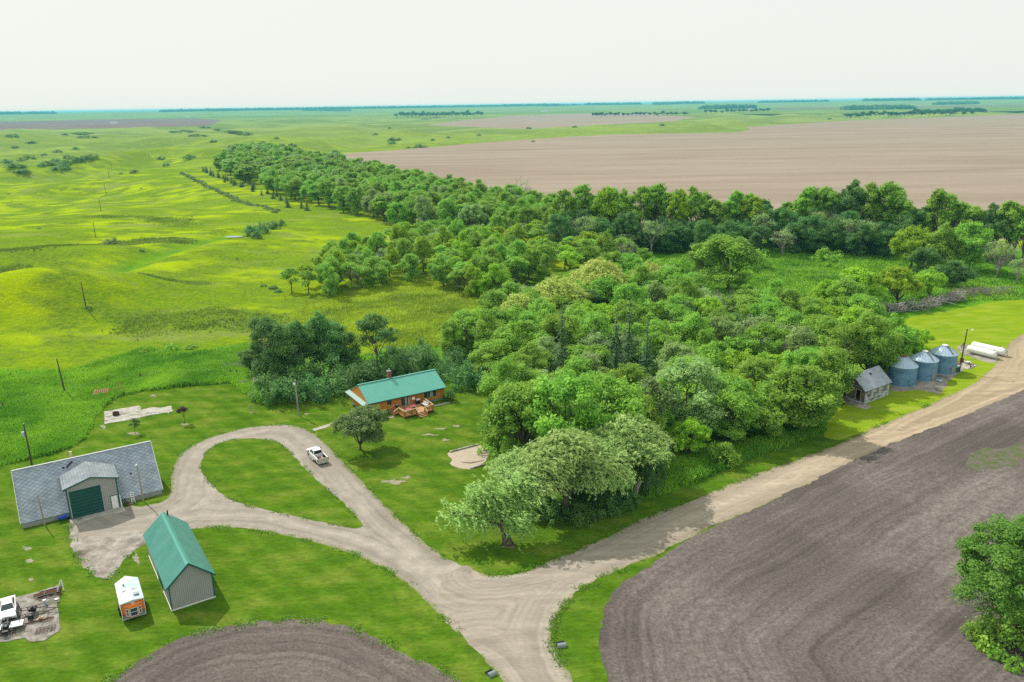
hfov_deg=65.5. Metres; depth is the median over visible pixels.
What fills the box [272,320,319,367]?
elm tree
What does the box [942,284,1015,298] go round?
brush pile
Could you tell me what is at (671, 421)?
grove tree
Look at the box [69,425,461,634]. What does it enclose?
gravel driveway
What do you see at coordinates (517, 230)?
woodland tree
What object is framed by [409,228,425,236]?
woodland tree
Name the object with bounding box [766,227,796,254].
understorey tree
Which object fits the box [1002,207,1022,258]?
cottonwood tree
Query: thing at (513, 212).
shelterbelt tree
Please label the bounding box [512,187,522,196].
shelterbelt tree
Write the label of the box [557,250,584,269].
woodland tree
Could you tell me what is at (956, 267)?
meadow tree
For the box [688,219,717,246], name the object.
understorey tree
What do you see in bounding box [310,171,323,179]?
shelterbelt tree
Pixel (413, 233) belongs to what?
woodland tree
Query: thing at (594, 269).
pale willow tree
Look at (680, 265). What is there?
leafy bush
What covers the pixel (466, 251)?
woodland tree
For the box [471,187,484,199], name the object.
shelterbelt tree
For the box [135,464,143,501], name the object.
wooden post
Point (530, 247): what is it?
woodland tree
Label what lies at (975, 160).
field
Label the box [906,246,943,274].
meadow tree
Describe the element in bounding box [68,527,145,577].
dirt yard
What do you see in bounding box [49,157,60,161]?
wild shrub
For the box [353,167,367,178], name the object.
shelterbelt tree
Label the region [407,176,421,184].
shelterbelt tree
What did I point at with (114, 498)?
walk door
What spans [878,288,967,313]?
brush pile
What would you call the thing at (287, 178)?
shelterbelt tree
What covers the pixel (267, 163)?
shelterbelt tree
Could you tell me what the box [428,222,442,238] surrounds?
woodland tree
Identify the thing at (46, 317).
ground
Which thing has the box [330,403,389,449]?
ornamental tree
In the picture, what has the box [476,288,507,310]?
grove tree
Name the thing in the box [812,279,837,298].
meadow tree
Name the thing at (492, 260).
woodland tree
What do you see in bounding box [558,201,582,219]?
cottonwood tree
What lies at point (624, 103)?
distant wood
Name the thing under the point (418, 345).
lilac shrub
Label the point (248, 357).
elm tree
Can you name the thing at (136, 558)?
bare patch
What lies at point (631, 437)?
willow tree
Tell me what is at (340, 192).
shelterbelt tree
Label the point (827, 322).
elm tree
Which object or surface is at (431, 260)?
woodland tree
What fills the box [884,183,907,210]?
cottonwood tree
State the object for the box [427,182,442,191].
shelterbelt tree
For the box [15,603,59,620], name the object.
utility trailer
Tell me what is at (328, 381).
lilac shrub
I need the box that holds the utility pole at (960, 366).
[958,328,973,371]
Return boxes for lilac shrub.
[247,374,286,405]
[257,362,298,390]
[267,372,307,402]
[282,353,329,385]
[287,373,332,405]
[308,353,346,384]
[310,368,349,401]
[332,363,366,394]
[337,347,375,377]
[351,356,384,381]
[374,351,407,379]
[379,344,410,369]
[390,349,424,375]
[404,335,438,363]
[404,344,440,373]
[435,356,461,381]
[436,345,473,372]
[445,359,479,392]
[465,361,488,387]
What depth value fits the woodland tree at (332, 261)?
266.53 m
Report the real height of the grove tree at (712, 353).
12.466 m
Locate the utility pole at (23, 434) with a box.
[21,423,32,465]
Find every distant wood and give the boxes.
[0,111,22,114]
[23,110,57,113]
[158,109,172,111]
[173,107,261,111]
[260,107,349,109]
[302,108,351,110]
[350,105,435,108]
[436,104,499,107]
[500,103,560,106]
[561,104,580,105]
[583,102,641,104]
[652,101,705,104]
[698,104,756,108]
[757,99,830,102]
[840,104,917,109]
[862,98,921,100]
[925,96,1023,99]
[931,100,979,104]
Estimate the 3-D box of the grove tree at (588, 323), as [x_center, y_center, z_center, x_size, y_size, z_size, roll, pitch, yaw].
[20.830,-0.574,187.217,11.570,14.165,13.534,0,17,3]
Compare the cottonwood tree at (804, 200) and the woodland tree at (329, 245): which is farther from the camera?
the cottonwood tree at (804, 200)
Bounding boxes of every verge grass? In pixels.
[62,521,135,582]
[98,612,458,681]
[167,423,452,558]
[204,524,465,635]
[469,404,930,578]
[542,566,628,677]
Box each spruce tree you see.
[550,302,569,374]
[605,309,624,370]
[620,295,638,372]
[636,315,655,386]
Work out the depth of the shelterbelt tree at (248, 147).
977.23 m
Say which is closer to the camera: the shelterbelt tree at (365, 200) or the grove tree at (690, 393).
the grove tree at (690, 393)
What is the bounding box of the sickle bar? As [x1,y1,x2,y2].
[25,616,53,623]
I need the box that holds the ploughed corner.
[111,618,459,681]
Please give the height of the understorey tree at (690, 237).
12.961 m
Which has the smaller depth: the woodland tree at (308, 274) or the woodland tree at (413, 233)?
the woodland tree at (308, 274)
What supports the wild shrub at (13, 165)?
on the ground at (46, 317)
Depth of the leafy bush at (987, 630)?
89.49 m
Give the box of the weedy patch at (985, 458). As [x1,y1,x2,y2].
[966,442,1023,471]
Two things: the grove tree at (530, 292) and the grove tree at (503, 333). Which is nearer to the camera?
the grove tree at (503, 333)
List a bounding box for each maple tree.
[477,379,564,453]
[494,363,550,393]
[514,370,607,440]
[562,373,650,459]
[597,251,626,271]
[621,252,644,274]
[631,248,656,266]
[636,257,664,266]
[683,243,722,273]
[687,270,707,290]
[691,233,767,289]
[709,388,762,442]
[752,392,793,437]
[760,364,844,429]
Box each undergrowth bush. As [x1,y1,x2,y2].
[531,495,553,510]
[540,499,571,526]
[564,499,597,529]
[570,486,604,504]
[588,492,624,519]
[612,486,640,511]
[633,467,663,494]
[638,455,668,478]
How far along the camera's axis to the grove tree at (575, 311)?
191.44 m
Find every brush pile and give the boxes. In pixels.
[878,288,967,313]
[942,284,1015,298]
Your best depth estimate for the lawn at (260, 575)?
110.95 m
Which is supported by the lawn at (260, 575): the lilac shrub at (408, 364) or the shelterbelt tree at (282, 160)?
the lilac shrub at (408, 364)
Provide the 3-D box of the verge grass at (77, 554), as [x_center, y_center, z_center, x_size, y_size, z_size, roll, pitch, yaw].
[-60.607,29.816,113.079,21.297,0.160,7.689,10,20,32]
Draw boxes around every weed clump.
[960,622,980,641]
[972,634,998,650]
[986,643,1010,662]
[1003,654,1023,674]
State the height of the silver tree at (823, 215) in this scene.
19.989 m
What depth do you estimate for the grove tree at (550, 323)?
183.85 m
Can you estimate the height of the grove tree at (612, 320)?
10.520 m
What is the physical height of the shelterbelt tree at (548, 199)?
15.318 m
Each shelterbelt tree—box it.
[212,151,228,159]
[212,156,222,169]
[219,155,234,167]
[221,158,232,174]
[222,161,237,177]
[226,145,236,151]
[228,157,241,170]
[232,158,259,176]
[232,164,248,181]
[235,166,259,183]
[236,151,249,156]
[243,146,253,151]
[247,154,262,158]
[255,152,266,157]
[257,161,275,169]
[258,166,268,176]
[258,168,278,184]
[258,169,280,192]
[259,147,269,152]
[260,164,284,174]
[264,156,274,161]
[266,151,284,160]
[273,170,294,190]
[274,157,291,164]
[278,161,291,166]
[278,174,301,189]
[281,146,292,151]
[282,176,302,200]
[283,151,295,156]
[289,171,301,176]
[291,161,303,167]
[295,149,302,154]
[297,161,313,170]
[298,179,315,201]
[299,166,311,171]
[300,156,314,160]
[300,171,317,180]
[302,173,319,194]
[306,182,323,204]
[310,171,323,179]
[312,157,324,162]
[313,165,324,171]
[314,169,326,178]
[316,180,337,206]
[322,151,335,158]
[323,160,338,168]
[325,166,339,174]
[325,176,336,200]
[328,169,346,181]
[330,186,352,212]
[333,185,357,208]
[334,168,345,175]
[335,177,346,186]
[336,153,346,159]
[337,162,348,169]
[341,171,359,181]
[344,186,367,214]
[345,178,359,183]
[345,181,358,200]
[348,163,360,168]
[351,157,363,162]
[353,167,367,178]
[357,171,373,179]
[359,176,376,186]
[361,189,376,216]
[362,165,377,176]
[362,182,376,209]
[364,181,385,193]
[366,160,381,165]
[368,192,392,218]
[368,195,392,221]
[373,166,379,172]
[375,170,387,177]
[376,164,387,170]
[377,174,387,180]
[381,181,390,190]
[382,164,399,170]
[384,169,394,176]
[384,202,410,223]
[386,175,399,182]
[387,180,403,191]
[388,191,404,213]
[389,169,401,176]
[389,191,413,218]
[400,185,412,192]
[400,194,417,221]
[401,171,414,181]
[403,175,413,183]
[404,183,417,187]
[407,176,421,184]
[409,168,424,174]
[409,184,425,191]
[412,190,426,207]
[412,203,434,216]
[414,195,434,223]
[416,173,427,181]
[421,181,429,191]
[424,185,439,193]
[426,191,442,218]
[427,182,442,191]
[428,175,439,183]
[433,206,456,224]
[434,179,449,185]
[436,198,460,224]
[437,185,447,194]
[439,193,453,201]
[443,185,455,193]
[448,177,454,184]
[449,180,468,192]
[451,177,466,188]
[451,188,461,199]
[453,194,470,226]
[453,202,483,222]
[458,203,488,227]
[461,186,478,198]
[465,192,478,220]
[470,179,488,191]
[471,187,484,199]
[471,191,484,219]
[474,182,486,199]
[477,200,496,222]
[478,204,495,225]
[479,200,499,207]
[481,186,495,198]
[481,196,497,202]
[489,188,502,199]
[493,208,514,224]
[496,191,518,207]
[496,202,510,214]
[504,183,517,191]
[506,187,521,206]
[507,198,531,222]
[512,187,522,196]
[512,206,540,232]
[520,195,546,219]
[522,189,544,202]
[522,194,540,203]
[529,206,543,224]
[540,192,555,203]
[540,202,560,234]
[541,196,554,206]
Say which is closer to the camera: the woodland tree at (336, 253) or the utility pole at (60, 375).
the utility pole at (60, 375)
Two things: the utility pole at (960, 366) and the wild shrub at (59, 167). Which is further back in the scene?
the wild shrub at (59, 167)
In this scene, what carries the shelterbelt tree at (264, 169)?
on the ground at (46, 317)
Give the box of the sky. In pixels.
[0,0,1023,112]
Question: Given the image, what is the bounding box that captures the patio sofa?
[421,401,428,405]
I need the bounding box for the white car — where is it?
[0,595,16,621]
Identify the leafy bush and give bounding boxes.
[664,255,692,271]
[707,440,742,470]
[747,248,774,269]
[811,247,843,262]
[964,597,1023,660]
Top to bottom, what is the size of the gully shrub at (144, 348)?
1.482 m
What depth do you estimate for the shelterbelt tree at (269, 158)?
778.11 m
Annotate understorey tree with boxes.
[543,213,578,252]
[552,209,577,227]
[570,209,589,232]
[572,213,597,235]
[583,208,610,222]
[585,217,614,234]
[610,228,628,245]
[611,211,644,249]
[625,227,656,251]
[635,214,666,253]
[636,224,659,250]
[650,215,668,246]
[651,218,677,251]
[663,225,694,252]
[666,217,687,246]
[677,221,698,250]
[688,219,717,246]
[703,217,720,238]
[713,219,746,237]
[732,205,764,225]
[734,218,759,244]
[743,224,771,250]
[751,206,777,249]
[764,207,789,247]
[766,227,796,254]
[775,210,802,244]
[780,222,812,252]
[796,215,824,252]
[806,215,830,250]
[808,226,830,250]
[822,214,846,252]
[836,210,859,250]
[838,212,862,253]
[842,223,880,255]
[856,217,869,228]
[862,220,891,253]
[870,230,898,256]
[885,212,915,239]
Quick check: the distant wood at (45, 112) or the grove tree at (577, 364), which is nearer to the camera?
the grove tree at (577, 364)
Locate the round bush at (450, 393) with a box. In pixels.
[442,387,456,400]
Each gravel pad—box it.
[836,393,870,408]
[890,368,962,392]
[957,345,1000,362]
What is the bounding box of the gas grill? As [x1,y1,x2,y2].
[415,398,421,403]
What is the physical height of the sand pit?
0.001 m
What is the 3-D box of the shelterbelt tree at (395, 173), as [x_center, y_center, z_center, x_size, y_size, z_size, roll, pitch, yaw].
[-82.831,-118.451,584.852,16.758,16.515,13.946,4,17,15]
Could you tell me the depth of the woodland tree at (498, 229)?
328.15 m
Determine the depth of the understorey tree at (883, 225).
317.63 m
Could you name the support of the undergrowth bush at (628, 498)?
on the lawn at (260, 575)
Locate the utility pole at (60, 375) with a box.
[56,358,64,389]
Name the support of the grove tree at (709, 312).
on the ground at (46, 317)
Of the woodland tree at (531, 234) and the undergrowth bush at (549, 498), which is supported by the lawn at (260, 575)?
the undergrowth bush at (549, 498)
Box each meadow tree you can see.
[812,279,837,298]
[839,264,888,300]
[875,265,925,302]
[888,224,934,267]
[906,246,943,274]
[913,266,947,298]
[925,222,964,265]
[931,260,979,286]
[954,220,994,269]
[982,237,1022,277]
[1001,257,1023,284]
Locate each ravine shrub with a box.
[241,225,259,236]
[251,230,262,238]
[254,221,271,232]
[264,221,280,229]
[274,219,285,227]
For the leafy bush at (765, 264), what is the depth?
294.26 m
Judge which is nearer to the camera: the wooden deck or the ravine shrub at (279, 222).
the wooden deck
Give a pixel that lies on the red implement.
(107, 389)
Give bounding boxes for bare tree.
[516,176,530,191]
[574,320,610,350]
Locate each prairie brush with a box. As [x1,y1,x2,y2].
[0,243,101,255]
[0,263,32,272]
[82,214,206,226]
[99,237,204,245]
[101,306,293,340]
[138,272,214,285]
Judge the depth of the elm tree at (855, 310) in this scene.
185.81 m
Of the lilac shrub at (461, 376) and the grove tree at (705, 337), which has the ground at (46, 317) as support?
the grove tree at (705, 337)
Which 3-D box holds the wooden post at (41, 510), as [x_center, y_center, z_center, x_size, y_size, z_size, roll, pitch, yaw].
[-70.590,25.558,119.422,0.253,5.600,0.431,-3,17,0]
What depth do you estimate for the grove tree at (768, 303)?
196.72 m
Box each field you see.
[0,118,221,129]
[131,115,347,118]
[344,114,1023,239]
[429,113,694,128]
[451,110,608,114]
[599,390,1023,681]
[655,106,1023,113]
[776,105,1023,108]
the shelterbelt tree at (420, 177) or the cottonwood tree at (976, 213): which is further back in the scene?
the shelterbelt tree at (420, 177)
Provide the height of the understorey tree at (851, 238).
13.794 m
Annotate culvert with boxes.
[485,668,496,677]
[556,640,566,648]
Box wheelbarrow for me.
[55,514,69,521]
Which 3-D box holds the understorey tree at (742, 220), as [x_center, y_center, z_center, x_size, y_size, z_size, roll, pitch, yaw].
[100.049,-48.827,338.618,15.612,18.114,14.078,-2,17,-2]
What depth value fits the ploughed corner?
90.41 m
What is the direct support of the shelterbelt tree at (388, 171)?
on the ground at (46, 317)
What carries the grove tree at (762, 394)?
on the ground at (46, 317)
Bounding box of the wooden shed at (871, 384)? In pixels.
[839,366,891,403]
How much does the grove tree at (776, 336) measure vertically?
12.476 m
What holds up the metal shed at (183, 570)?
on the lawn at (260, 575)
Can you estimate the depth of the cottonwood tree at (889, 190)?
322.92 m
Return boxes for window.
[423,390,436,397]
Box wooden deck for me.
[389,398,433,418]
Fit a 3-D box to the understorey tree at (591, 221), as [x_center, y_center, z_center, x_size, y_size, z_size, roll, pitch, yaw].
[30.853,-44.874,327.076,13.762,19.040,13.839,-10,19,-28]
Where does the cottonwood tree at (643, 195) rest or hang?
on the ground at (46, 317)
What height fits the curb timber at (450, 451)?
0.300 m
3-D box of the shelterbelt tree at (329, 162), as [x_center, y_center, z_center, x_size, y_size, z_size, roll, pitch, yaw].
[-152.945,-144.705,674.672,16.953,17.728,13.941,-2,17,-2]
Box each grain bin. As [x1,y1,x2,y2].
[887,355,918,387]
[909,350,941,381]
[929,344,958,374]
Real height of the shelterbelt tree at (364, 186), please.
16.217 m
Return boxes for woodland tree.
[279,268,299,292]
[295,264,315,286]
[297,270,319,293]
[310,255,324,282]
[314,254,339,286]
[316,248,328,259]
[317,239,337,250]
[320,263,340,296]
[323,249,346,283]
[329,238,354,272]
[338,253,357,279]
[340,261,360,290]
[345,231,359,247]
[347,261,361,285]
[348,240,358,250]
[354,244,373,255]
[354,248,381,275]
[356,256,388,286]
[358,235,377,253]
[366,231,387,255]
[372,247,386,260]
[372,260,399,282]
[382,228,392,238]
[382,243,400,276]
[385,239,398,247]
[389,223,410,240]
[394,237,416,269]
[395,237,416,273]
[397,221,409,232]
[397,252,422,280]
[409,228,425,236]
[409,231,419,242]
[412,235,433,270]
[413,220,428,228]
[418,221,433,237]
[418,224,430,235]
[427,220,440,228]
[427,244,450,257]
[427,253,453,285]
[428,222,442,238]
[429,225,454,242]
[429,254,452,269]
[430,236,447,251]
[441,217,451,229]
[444,249,464,261]
[446,219,465,235]
[446,239,455,249]
[447,269,464,292]
[448,256,470,279]
[450,245,468,258]
[451,230,472,261]
[451,261,468,287]
[455,228,473,239]
[456,242,478,262]
[463,264,480,297]
[466,229,484,251]
[469,253,490,290]
[471,224,492,238]
[475,246,481,255]
[476,263,511,292]
[480,237,506,252]
[481,242,514,266]
[481,246,503,269]
[486,256,511,289]
[487,214,505,232]
[490,215,510,228]
[490,226,505,239]
[494,230,505,245]
[501,256,530,282]
[502,223,527,243]
[502,232,525,246]
[505,239,529,279]
[510,219,528,232]
[518,243,539,277]
[525,219,545,230]
[526,228,551,240]
[527,240,539,248]
[527,242,557,280]
[529,223,548,236]
[529,237,551,246]
[534,238,557,251]
[556,241,578,264]
[557,236,574,245]
[557,244,574,268]
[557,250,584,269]
[572,231,598,260]
[572,238,601,264]
[578,216,601,234]
[578,238,597,246]
[593,228,619,252]
[612,237,633,250]
[614,233,636,254]
[617,240,638,252]
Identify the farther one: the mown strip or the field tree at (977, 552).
the mown strip
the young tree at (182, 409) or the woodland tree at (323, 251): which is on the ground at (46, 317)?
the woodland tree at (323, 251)
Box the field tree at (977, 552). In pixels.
[949,512,1023,640]
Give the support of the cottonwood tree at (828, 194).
on the ground at (46, 317)
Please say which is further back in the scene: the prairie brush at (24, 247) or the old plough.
the prairie brush at (24, 247)
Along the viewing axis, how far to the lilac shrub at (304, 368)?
176.45 m
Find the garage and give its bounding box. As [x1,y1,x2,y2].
[11,441,162,527]
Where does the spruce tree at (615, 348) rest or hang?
on the ground at (46, 317)
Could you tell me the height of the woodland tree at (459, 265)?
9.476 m
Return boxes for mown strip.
[823,299,1023,439]
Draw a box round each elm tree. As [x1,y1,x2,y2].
[235,343,263,370]
[246,316,297,378]
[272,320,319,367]
[299,311,346,372]
[317,324,362,365]
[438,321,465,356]
[637,375,675,415]
[653,354,728,434]
[792,315,851,353]
[818,321,869,368]
[835,302,873,323]
[845,307,903,368]
[882,313,919,367]
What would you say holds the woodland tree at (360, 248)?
on the ground at (46, 317)
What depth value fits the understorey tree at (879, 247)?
312.16 m
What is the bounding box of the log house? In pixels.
[345,369,445,411]
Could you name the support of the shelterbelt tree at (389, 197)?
on the ground at (46, 317)
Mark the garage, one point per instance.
(72, 487)
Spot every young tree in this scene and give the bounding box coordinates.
[128,418,140,433]
[176,406,187,421]
[667,416,712,454]
[907,325,935,355]
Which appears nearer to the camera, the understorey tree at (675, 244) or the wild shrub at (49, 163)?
the understorey tree at (675, 244)
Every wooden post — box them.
[37,494,45,525]
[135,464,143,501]
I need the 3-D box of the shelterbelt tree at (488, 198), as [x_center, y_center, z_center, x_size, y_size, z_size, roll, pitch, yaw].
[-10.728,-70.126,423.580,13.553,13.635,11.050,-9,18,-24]
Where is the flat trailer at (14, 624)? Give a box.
[0,616,24,634]
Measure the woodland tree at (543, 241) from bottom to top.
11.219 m
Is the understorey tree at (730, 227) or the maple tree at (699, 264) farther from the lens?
the understorey tree at (730, 227)
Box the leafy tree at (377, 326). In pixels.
[355,311,398,362]
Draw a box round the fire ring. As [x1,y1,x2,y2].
[112,411,119,415]
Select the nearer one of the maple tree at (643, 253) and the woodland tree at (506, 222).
the maple tree at (643, 253)
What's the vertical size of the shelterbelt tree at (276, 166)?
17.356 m
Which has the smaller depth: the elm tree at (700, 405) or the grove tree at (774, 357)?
the elm tree at (700, 405)
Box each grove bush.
[476,430,511,459]
[632,461,655,470]
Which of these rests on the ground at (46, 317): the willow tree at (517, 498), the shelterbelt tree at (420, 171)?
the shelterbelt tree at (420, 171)
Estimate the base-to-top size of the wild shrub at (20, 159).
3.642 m
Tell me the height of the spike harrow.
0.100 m
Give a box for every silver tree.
[807,209,835,228]
[840,217,880,253]
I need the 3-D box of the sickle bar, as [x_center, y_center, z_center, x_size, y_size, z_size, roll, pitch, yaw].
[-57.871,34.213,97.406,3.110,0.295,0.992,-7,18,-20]
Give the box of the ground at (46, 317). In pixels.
[0,99,1023,502]
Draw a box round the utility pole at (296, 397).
[293,380,298,415]
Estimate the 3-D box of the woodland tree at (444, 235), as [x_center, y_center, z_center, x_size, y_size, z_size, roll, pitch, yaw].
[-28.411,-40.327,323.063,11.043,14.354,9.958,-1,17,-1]
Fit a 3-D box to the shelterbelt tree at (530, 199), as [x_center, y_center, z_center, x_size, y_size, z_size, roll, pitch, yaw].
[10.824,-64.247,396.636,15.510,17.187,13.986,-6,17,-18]
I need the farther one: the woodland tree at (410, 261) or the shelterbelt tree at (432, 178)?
the shelterbelt tree at (432, 178)
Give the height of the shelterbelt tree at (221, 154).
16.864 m
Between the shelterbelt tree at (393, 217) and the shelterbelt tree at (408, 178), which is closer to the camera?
the shelterbelt tree at (393, 217)
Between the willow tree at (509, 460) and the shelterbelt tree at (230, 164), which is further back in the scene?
the shelterbelt tree at (230, 164)
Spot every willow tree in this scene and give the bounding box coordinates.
[435,456,553,552]
[483,445,528,485]
[498,292,533,312]
[515,426,634,517]
[531,275,594,306]
[561,438,642,508]
[566,256,627,291]
[586,411,676,492]
[629,262,661,286]
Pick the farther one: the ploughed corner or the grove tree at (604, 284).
the grove tree at (604, 284)
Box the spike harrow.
[35,623,55,633]
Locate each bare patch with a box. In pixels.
[127,432,140,434]
[132,553,139,563]
[381,479,407,484]
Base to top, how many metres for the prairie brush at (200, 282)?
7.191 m
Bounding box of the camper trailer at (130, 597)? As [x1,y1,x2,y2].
[115,576,145,620]
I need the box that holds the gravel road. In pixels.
[437,334,1023,681]
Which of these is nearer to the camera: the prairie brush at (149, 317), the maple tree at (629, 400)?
the maple tree at (629, 400)
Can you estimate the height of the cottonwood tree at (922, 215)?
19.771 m
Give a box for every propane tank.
[967,345,998,359]
[971,342,1008,356]
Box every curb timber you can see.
[449,444,477,452]
[470,463,484,468]
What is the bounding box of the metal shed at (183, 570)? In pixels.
[143,510,215,611]
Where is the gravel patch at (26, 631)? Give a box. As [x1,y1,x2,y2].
[0,585,59,641]
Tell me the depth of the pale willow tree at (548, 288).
217.55 m
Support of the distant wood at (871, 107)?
on the ground at (46, 317)
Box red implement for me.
[93,381,124,394]
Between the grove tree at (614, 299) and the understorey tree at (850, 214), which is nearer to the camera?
the grove tree at (614, 299)
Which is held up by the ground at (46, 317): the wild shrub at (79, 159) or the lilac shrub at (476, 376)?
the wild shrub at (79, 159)
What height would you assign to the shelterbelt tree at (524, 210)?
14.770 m
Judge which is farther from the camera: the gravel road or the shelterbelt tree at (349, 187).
the shelterbelt tree at (349, 187)
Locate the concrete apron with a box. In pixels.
[69,506,124,524]
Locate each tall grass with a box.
[0,342,283,466]
[288,276,521,347]
[644,425,829,498]
[659,243,1023,312]
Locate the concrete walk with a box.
[312,416,359,430]
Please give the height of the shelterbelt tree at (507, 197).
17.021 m
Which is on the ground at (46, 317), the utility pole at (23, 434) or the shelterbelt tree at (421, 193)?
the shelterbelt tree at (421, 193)
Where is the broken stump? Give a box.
[632,480,641,497]
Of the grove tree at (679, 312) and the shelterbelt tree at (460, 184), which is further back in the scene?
the shelterbelt tree at (460, 184)
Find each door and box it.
[67,484,105,518]
[110,494,119,508]
[157,571,162,588]
[401,396,408,405]
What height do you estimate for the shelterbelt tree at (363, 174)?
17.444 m
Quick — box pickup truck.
[306,446,328,463]
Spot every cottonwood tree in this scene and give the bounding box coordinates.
[547,189,576,217]
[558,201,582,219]
[572,183,596,217]
[589,185,618,224]
[606,187,624,213]
[608,187,633,216]
[625,186,653,223]
[635,186,661,224]
[644,182,673,221]
[657,190,676,216]
[665,188,690,219]
[668,199,692,222]
[685,185,709,221]
[694,192,714,219]
[705,198,731,226]
[711,202,735,220]
[721,189,747,219]
[737,195,768,225]
[738,192,754,213]
[749,198,773,210]
[781,201,805,222]
[792,185,823,215]
[802,186,826,215]
[810,185,844,217]
[830,178,866,214]
[846,187,867,210]
[853,178,884,222]
[868,180,904,221]
[882,195,917,222]
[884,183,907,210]
[900,205,936,248]
[919,184,956,232]
[930,192,961,228]
[936,200,973,242]
[953,204,972,223]
[956,205,991,235]
[978,202,1012,260]
[990,219,1013,248]
[995,198,1023,262]
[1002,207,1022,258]
[1009,218,1023,263]
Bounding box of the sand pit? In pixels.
[447,445,488,468]
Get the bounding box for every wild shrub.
[1,159,14,162]
[1,163,26,167]
[15,168,33,172]
[16,157,29,161]
[22,154,36,159]
[39,160,55,164]
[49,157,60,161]
[50,164,70,169]
[57,159,72,164]
[62,154,74,158]
[71,156,84,161]
[76,135,99,137]
[80,155,95,159]
[102,237,121,243]
[168,130,191,131]
[182,154,195,158]
[223,130,241,132]
[412,144,427,147]
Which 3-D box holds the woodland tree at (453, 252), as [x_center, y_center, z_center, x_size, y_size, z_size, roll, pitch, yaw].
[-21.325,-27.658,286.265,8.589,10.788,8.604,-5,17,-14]
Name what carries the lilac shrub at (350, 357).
on the lawn at (260, 575)
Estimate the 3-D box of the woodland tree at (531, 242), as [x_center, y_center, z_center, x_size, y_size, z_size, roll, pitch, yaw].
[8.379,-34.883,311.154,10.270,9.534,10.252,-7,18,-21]
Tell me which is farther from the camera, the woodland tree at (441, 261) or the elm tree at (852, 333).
the woodland tree at (441, 261)
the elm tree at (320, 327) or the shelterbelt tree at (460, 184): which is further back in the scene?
the shelterbelt tree at (460, 184)
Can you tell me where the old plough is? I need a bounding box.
[33,579,63,598]
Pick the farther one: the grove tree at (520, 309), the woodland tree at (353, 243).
the woodland tree at (353, 243)
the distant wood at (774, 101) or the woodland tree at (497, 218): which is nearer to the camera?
the woodland tree at (497, 218)
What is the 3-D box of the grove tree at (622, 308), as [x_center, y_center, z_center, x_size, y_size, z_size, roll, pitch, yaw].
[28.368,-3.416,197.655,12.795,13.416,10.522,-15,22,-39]
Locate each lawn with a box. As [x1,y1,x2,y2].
[0,373,844,681]
[201,438,362,528]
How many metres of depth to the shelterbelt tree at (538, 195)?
424.38 m
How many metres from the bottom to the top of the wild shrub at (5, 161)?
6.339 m
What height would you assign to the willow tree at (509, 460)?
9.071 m
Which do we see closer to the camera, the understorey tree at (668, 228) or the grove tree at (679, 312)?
the grove tree at (679, 312)
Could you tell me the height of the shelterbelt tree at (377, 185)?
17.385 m
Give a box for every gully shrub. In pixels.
[136,347,147,352]
[164,342,179,350]
[184,343,197,349]
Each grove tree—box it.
[438,308,490,357]
[454,306,481,325]
[464,339,514,375]
[469,308,507,343]
[473,326,519,360]
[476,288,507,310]
[476,356,523,407]
[481,386,534,446]
[489,307,518,322]
[498,278,521,297]
[501,303,526,319]
[501,319,544,352]
[505,311,550,336]
[508,351,541,372]
[511,328,551,367]
[514,279,534,291]
[517,297,556,320]
[517,341,554,373]
[519,286,539,307]
[530,298,559,315]
[530,365,553,380]
[537,335,573,371]
[539,312,583,344]
[544,353,592,382]
[549,294,581,314]
[553,302,589,341]
[553,343,614,373]
[556,279,597,305]
[557,348,608,376]
[559,329,596,348]
[563,269,580,281]
[577,289,602,302]
[578,309,623,356]
[581,299,612,315]
[583,370,629,396]
[587,274,623,309]
[602,361,651,386]
[605,286,640,302]
[605,322,646,359]
[605,393,668,427]
[606,304,646,326]
[610,283,650,307]
[611,299,648,334]
[611,330,645,366]
[621,263,663,296]
[634,299,671,331]
[635,318,669,364]
[635,330,681,378]
[644,280,672,302]
[649,292,694,327]
[649,378,678,439]
[654,340,699,382]
[655,355,716,388]
[656,264,695,283]
[661,276,703,300]
[661,279,679,287]
[663,303,694,332]
[667,311,714,343]
[668,324,704,342]
[673,300,697,312]
[676,379,715,409]
[682,328,718,356]
[686,272,704,293]
[686,340,727,376]
[692,295,727,318]
[697,286,729,299]
[701,290,735,309]
[702,306,735,337]
[707,316,744,349]
[714,372,762,426]
[716,333,760,358]
[717,348,765,373]
[723,285,758,320]
[725,368,759,394]
[727,311,754,326]
[730,357,779,386]
[734,294,769,332]
[736,313,775,335]
[743,320,788,355]
[746,294,786,342]
[750,334,778,354]
[751,351,791,365]
[752,380,788,420]
[754,278,792,303]
[762,319,806,351]
[769,307,807,346]
[770,287,802,312]
[770,348,822,373]
[783,325,821,353]
[790,345,821,366]
[793,376,834,415]
[797,295,827,315]
[799,314,837,338]
[800,291,832,313]
[801,296,831,318]
[804,304,845,317]
[812,345,864,394]
[825,275,868,307]
[836,293,888,317]
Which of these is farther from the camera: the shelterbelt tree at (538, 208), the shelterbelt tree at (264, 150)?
the shelterbelt tree at (264, 150)
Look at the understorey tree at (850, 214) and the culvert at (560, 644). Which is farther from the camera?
the understorey tree at (850, 214)
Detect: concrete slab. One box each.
[104,406,172,423]
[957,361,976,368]
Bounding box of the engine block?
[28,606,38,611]
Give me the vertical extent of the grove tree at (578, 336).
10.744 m
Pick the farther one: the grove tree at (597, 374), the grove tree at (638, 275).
the grove tree at (638, 275)
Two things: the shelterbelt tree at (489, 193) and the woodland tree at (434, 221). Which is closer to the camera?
the woodland tree at (434, 221)
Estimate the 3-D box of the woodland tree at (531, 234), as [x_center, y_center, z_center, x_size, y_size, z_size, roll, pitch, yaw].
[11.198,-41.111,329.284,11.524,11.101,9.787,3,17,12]

